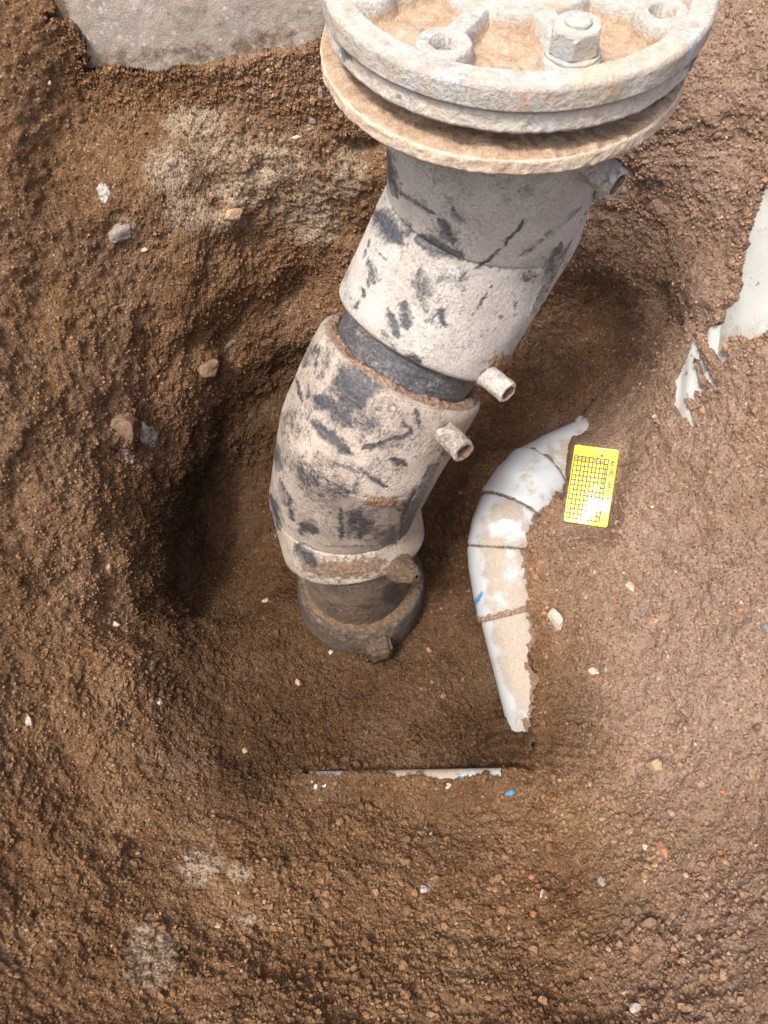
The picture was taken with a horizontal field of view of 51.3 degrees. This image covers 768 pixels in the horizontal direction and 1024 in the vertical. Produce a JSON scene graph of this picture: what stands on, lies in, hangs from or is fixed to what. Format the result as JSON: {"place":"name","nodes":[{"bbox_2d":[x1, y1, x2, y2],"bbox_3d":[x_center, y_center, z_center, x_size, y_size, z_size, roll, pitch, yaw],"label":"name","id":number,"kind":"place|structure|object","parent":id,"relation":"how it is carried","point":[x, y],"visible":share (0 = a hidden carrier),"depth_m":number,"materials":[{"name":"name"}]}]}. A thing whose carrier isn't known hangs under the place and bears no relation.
{"place":"outdoors","nodes":[
{"label":"outdoors","id":0,"kind":"place"},
{"bbox_2d":[0,0,767,1023],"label":"ground","id":1,"kind":"structure","parent":0,"point":[38,176],"depth_m":1.00,"materials":[{"name":"soil"}]},
{"bbox_2d":[25,715,32,725],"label":"stone","id":2,"kind":"object","parent":1,"relation":"on","point":[28,721],"visible":1,"depth_m":0.93,"materials":[{"name":"white stone"}]},
{"bbox_2d":[106,564,111,571],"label":"stone","id":3,"kind":"object","parent":1,"relation":"on","point":[109,567],"visible":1,"depth_m":1.09,"materials":[{"name":"beige stone"}]},
{"bbox_2d":[113,621,120,626],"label":"stone","id":4,"kind":"object","parent":1,"relation":"on","point":[116,624],"visible":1,"depth_m":1.08,"materials":[{"name":"white stone"}]},
{"bbox_2d":[114,452,120,460],"bbox_3d":[-0.386,-0.080,1.155,0.013,0.019,0.015,0,60,0],"label":"brick chip","id":5,"kind":"object","parent":1,"relation":"on","point":[117,456],"visible":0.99,"depth_m":1.15,"materials":[{"name":"red brick"}]},
{"bbox_2d":[108,223,130,243],"bbox_3d":[-0.356,-0.377,1.075,0.033,0.025,0.021,-36,66,-19],"label":"stone","id":6,"kind":"object","parent":1,"relation":"on","point":[118,233],"visible":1,"depth_m":1.07,"materials":[{"name":"grey stone"}]},
{"bbox_2d":[110,412,134,439],"bbox_3d":[-0.373,-0.126,1.148,0.032,0.041,0.038,0,60,0],"label":"stone","id":7,"kind":"object","parent":1,"relation":"on","point":[124,424],"visible":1,"depth_m":1.14,"materials":[{"name":"brown stone"}]},
{"bbox_2d":[139,421,150,443],"bbox_3d":[-0.363,-0.120,1.206,0.023,0.040,0.024,-18,62,-10],"label":"mortar chip","id":8,"kind":"object","parent":1,"relation":"on","point":[145,435],"visible":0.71,"depth_m":1.20,"materials":[{"name":"grey stone"}]},
{"bbox_2d":[157,698,162,705],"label":"stone","id":9,"kind":"object","parent":1,"relation":"on","point":[160,702],"visible":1,"depth_m":1.05,"materials":[{"name":"white stone"}]},
{"bbox_2d":[166,158,176,166],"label":"stone","id":10,"kind":"object","parent":1,"relation":"on","point":[171,162],"visible":1,"depth_m":1.05,"materials":[{"name":"grey stone"}]},
{"bbox_2d":[48,0,324,72],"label":"concrete footing","id":11,"kind":"object","parent":1,"relation":"on","point":[155,35],"visible":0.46,"depth_m":0.96,"materials":[{"name":"grey concrete"}]},
{"bbox_2d":[197,358,218,377],"bbox_3d":[-0.276,-0.227,1.261,0.037,0.031,0.028,-30,64,-16],"label":"stone","id":12,"kind":"object","parent":1,"relation":"on","point":[209,368],"visible":1,"depth_m":1.25,"materials":[{"name":"brown stone"}]},
{"bbox_2d":[224,339,234,348],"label":"stone","id":13,"kind":"object","parent":1,"relation":"on","point":[231,342],"visible":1,"depth_m":1.29,"materials":[{"name":"grey stone"}]},
{"bbox_2d":[225,208,242,220],"bbox_3d":[-0.207,-0.411,1.107,0.029,0.018,0.013,-28,64,-15],"label":"stone","id":14,"kind":"object","parent":1,"relation":"on","point":[233,214],"visible":1,"depth_m":1.10,"materials":[{"name":"beige stone"}]},
{"bbox_2d":[291,135,301,140],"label":"stone","id":15,"kind":"object","parent":1,"relation":"on","point":[296,137],"visible":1,"depth_m":1.06,"materials":[{"name":"white stone"}]},
{"bbox_2d":[308,116,315,123],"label":"stone","id":16,"kind":"object","parent":1,"relation":"on","point":[312,120],"visible":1,"depth_m":1.05,"materials":[{"name":"grey stone"}]},
{"bbox_2d":[318,85,322,97],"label":"stone","id":17,"kind":"object","parent":1,"relation":"on","point":[320,92],"visible":1,"depth_m":1.02,"materials":[{"name":"grey stone"}]},
{"bbox_2d":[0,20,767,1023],"bbox_3d":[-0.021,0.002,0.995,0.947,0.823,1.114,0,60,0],"label":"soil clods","id":18,"kind":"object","parent":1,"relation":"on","point":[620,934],"visible":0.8,"depth_m":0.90,"materials":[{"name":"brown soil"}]},
{"bbox_2d":[311,768,515,789],"bbox_3d":[0.038,0.349,1.020,0.261,0.063,0.040,0,60,0],"label":"water pipe","id":19,"kind":"object","parent":1,"relation":"on","point":[453,774],"visible":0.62,"depth_m":1.01,"materials":[{"name":"white plastic"}]},
{"bbox_2d":[420,885,427,892],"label":"stone","id":20,"kind":"object","parent":1,"relation":"on","point":[424,889],"visible":1,"depth_m":0.89,"materials":[{"name":"white stone"}]},
{"bbox_2d":[269,0,719,664],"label":"flanged pipe","id":21,"kind":"object","parent":1,"relation":"on","point":[505,132],"visible":1,"depth_m":0.70,"materials":[{"name":"white metal"}]},
{"bbox_2d":[505,790,514,795],"bbox_3d":[0.155,0.346,0.985,0.012,0.006,0.007,0,60,0],"label":"plastic chip","id":22,"kind":"object","parent":1,"relation":"on","point":[510,793],"visible":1,"depth_m":0.98,"materials":[{"name":"blue plastic"}]},
{"bbox_2d":[467,418,588,731],"bbox_3d":[0.249,0.079,1.183,0.260,0.271,0.616,17,61,10],"label":"white pipe bend","id":23,"kind":"object","parent":1,"relation":"on","point":[523,487],"visible":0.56,"depth_m":1.10,"materials":[{"name":"plastic"}]},
{"bbox_2d":[528,874,534,879],"bbox_3d":[0.164,0.405,0.890,0.007,0.006,0.006,0,60,0],"label":"brick chip","id":24,"kind":"object","parent":1,"relation":"on","point":[531,877],"visible":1,"depth_m":0.89,"materials":[{"name":"orange brick"}]},
{"bbox_2d":[548,608,563,629],"bbox_3d":[0.229,0.142,1.061,0.014,0.022,0.029,-30,64,-16],"label":"stone","id":25,"kind":"object","parent":1,"relation":"on","point":[555,617],"visible":1,"depth_m":1.05,"materials":[{"name":"white stone"}]},
{"bbox_2d":[575,416,584,421],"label":"stone","id":26,"kind":"object","parent":1,"relation":"on","point":[579,418],"visible":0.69,"depth_m":1.19,"materials":[{"name":"beige stone"}]},
{"bbox_2d":[583,594,588,599],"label":"stone","id":27,"kind":"object","parent":1,"relation":"on","point":[585,596],"visible":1,"depth_m":1.03,"materials":[{"name":"white stone"}]},
{"bbox_2d":[564,445,618,526],"bbox_3d":[0.278,-0.034,1.072,0.058,0.066,0.094,8,60,5],"label":"service tag","id":28,"kind":"object","parent":1,"relation":"on","point":[591,486],"visible":1,"depth_m":1.07,"materials":[{"name":"yellow"}]},
{"bbox_2d":[587,667,598,674],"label":"stone","id":29,"kind":"object","parent":1,"relation":"on","point":[592,670],"visible":1,"depth_m":1.02,"materials":[{"name":"white stone"}]},
{"bbox_2d":[591,594,601,608],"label":"soil clod","id":30,"kind":"object","parent":1,"relation":"on","point":[596,600],"visible":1,"depth_m":1.03,"materials":[{"name":"brown soil"}]},
{"bbox_2d":[598,876,604,886],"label":"stone","id":31,"kind":"object","parent":1,"relation":"on","point":[601,882],"visible":1,"depth_m":0.85,"materials":[{"name":"grey stone"}]},
{"bbox_2d":[622,917,632,925],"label":"soil clod","id":32,"kind":"object","parent":1,"relation":"on","point":[626,921],"visible":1,"depth_m":0.80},
{"bbox_2d":[629,1003,640,1012],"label":"stone","id":33,"kind":"object","parent":1,"relation":"on","point":[634,1007],"visible":1,"depth_m":0.70,"materials":[{"name":"white stone"}]},
{"bbox_2d":[631,903,644,914],"bbox_3d":[0.256,0.400,0.804,0.012,0.014,0.013,0,60,0],"label":"soil clod","id":34,"kind":"object","parent":1,"relation":"on","point":[636,908],"visible":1,"depth_m":0.80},
{"bbox_2d":[639,917,656,929],"bbox_3d":[0.258,0.401,0.778,0.016,0.011,0.011,-17,61,-10],"label":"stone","id":35,"kind":"object","parent":1,"relation":"on","point":[650,922],"visible":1,"depth_m":0.78,"materials":[{"name":"beige stone"}]},
{"bbox_2d":[645,758,663,771],"bbox_3d":[0.309,0.290,0.912,0.016,0.021,0.018,-15,61,-8],"label":"stone","id":36,"kind":"object","parent":1,"relation":"on","point":[655,765],"visible":1,"depth_m":0.91,"materials":[{"name":"beige stone"}]},
{"bbox_2d":[655,841,667,858],"bbox_3d":[0.291,0.354,0.838,0.010,0.014,0.019,0,60,0],"label":"brick chip","id":37,"kind":"object","parent":1,"relation":"on","point":[661,847],"visible":1,"depth_m":0.84,"materials":[{"name":"orange brick"}]},
{"bbox_2d":[674,324,720,426],"bbox_3d":[0.386,-0.159,0.965,0.075,0.147,0.175,0,60,0],"label":"plastic shell","id":38,"kind":"object","parent":1,"relation":"on","point":[687,381],"visible":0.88,"depth_m":0.98},
{"bbox_2d":[718,189,767,362],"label":"pale pipe","id":39,"kind":"object","parent":1,"relation":"on","point":[747,314],"visible":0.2,"depth_m":0.91,"materials":[{"name":"white plastic"}]},
{"bbox_2d":[761,623,767,633],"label":"stone","id":40,"kind":"object","parent":1,"relation":"on","point":[764,627],"visible":1,"depth_m":0.87,"materials":[{"name":"grey stone"}]}
]}

